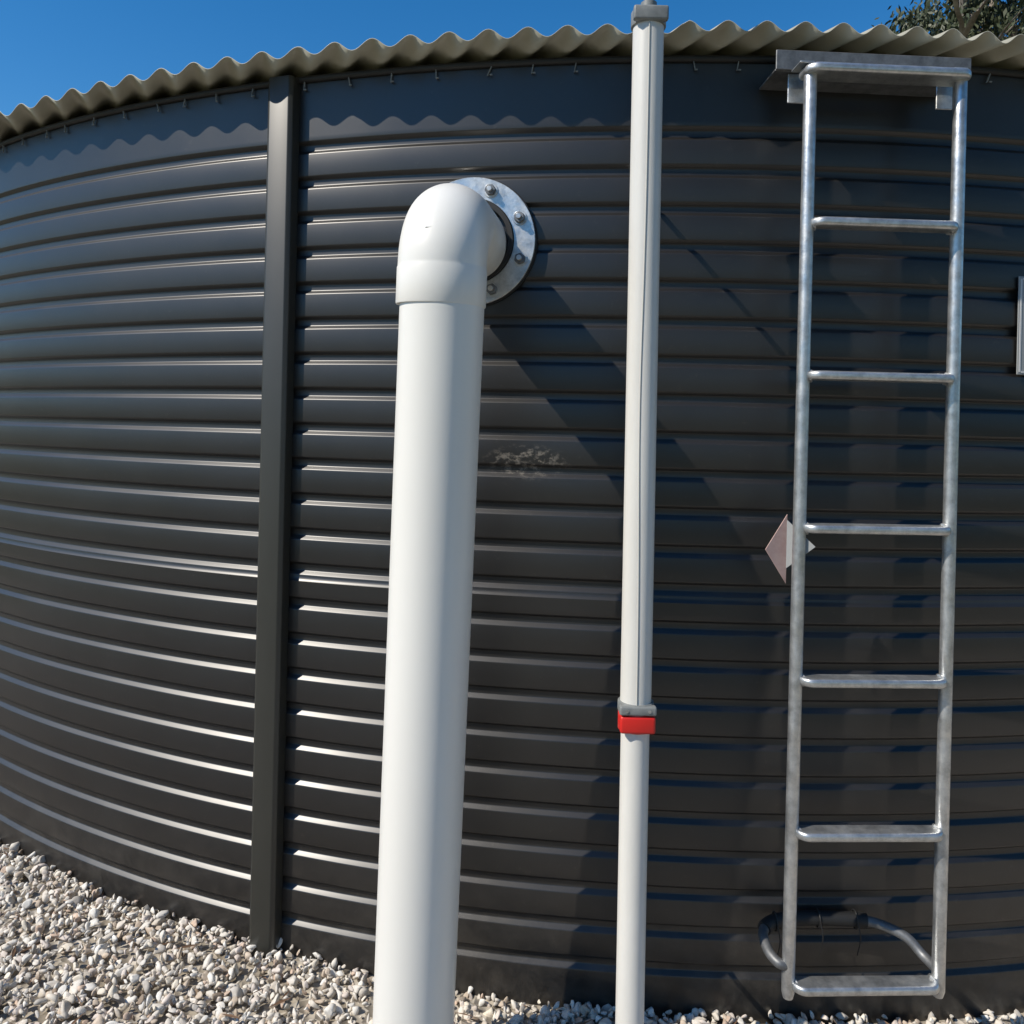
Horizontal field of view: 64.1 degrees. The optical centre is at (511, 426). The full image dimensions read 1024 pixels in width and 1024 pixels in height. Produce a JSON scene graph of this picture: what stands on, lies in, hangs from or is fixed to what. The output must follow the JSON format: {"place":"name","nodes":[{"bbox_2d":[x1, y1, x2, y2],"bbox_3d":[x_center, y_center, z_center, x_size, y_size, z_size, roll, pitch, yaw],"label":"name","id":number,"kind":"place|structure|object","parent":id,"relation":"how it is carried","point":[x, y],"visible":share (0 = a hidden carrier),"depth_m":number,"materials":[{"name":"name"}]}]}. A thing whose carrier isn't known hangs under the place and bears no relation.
{"place":"outdoors","nodes":[
{"label":"outdoors","id":0,"kind":"place"},
{"bbox_2d":[0,0,1021,115],"label":"sky","id":1,"kind":"structure","parent":0,"point":[50,48],"materials":[{"name":"blue"}]},
{"bbox_2d":[0,839,1023,1023],"bbox_3d":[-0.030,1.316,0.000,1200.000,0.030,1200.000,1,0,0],"label":"ground","id":2,"kind":"structure","parent":0,"point":[298,1001],"depth_m":1.90,"materials":[{"name":"grey gravel"}]},
{"bbox_2d":[0,20,1023,1023],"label":"water tank","id":3,"kind":"object","parent":2,"relation":"on","point":[198,332],"visible":0.84,"depth_m":1.89,"materials":[{"name":"metal"}]},
{"bbox_2d":[372,177,537,1023],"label":"pvc downpipe","id":4,"kind":"object","parent":3,"relation":"attached to","point":[462,264],"visible":1,"depth_m":1.53,"materials":[{"name":"white plastic"}]},
{"bbox_2d":[615,0,668,1023],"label":"tank level indicator","id":5,"kind":"object","parent":3,"relation":"attached to","point":[637,709],"visible":1,"depth_m":1.59,"materials":[{"name":"plastic"}]},
{"bbox_2d":[765,515,814,582],"bbox_3d":[0.579,0.257,1.708,0.100,0.145,0.026,1,0,10],"label":"diamond marker sign","id":6,"kind":"object","parent":3,"relation":"attached to","point":[778,549],"visible":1,"depth_m":1.72,"materials":[{"name":"grey"}]},
{"bbox_2d":[758,50,971,1000],"bbox_3d":[0.749,0.198,1.762,0.425,1.985,0.173,1,0,-3],"label":"steel ladder","id":7,"kind":"object","parent":3,"relation":"attached to","point":[802,77],"visible":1,"depth_m":1.70,"materials":[{"name":"silver metal"}]},
{"bbox_2d":[1016,276,1023,374],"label":"information sign","id":8,"kind":"object","parent":3,"relation":"attached to","point":[1020,348],"visible":1,"depth_m":1.88,"materials":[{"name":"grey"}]},
{"bbox_2d":[872,0,1023,40],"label":"gum tree","id":9,"kind":"object","parent":2,"relation":"on","point":[967,19],"visible":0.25,"depth_m":13.26,"materials":[{"name":"green plant"}]}
]}

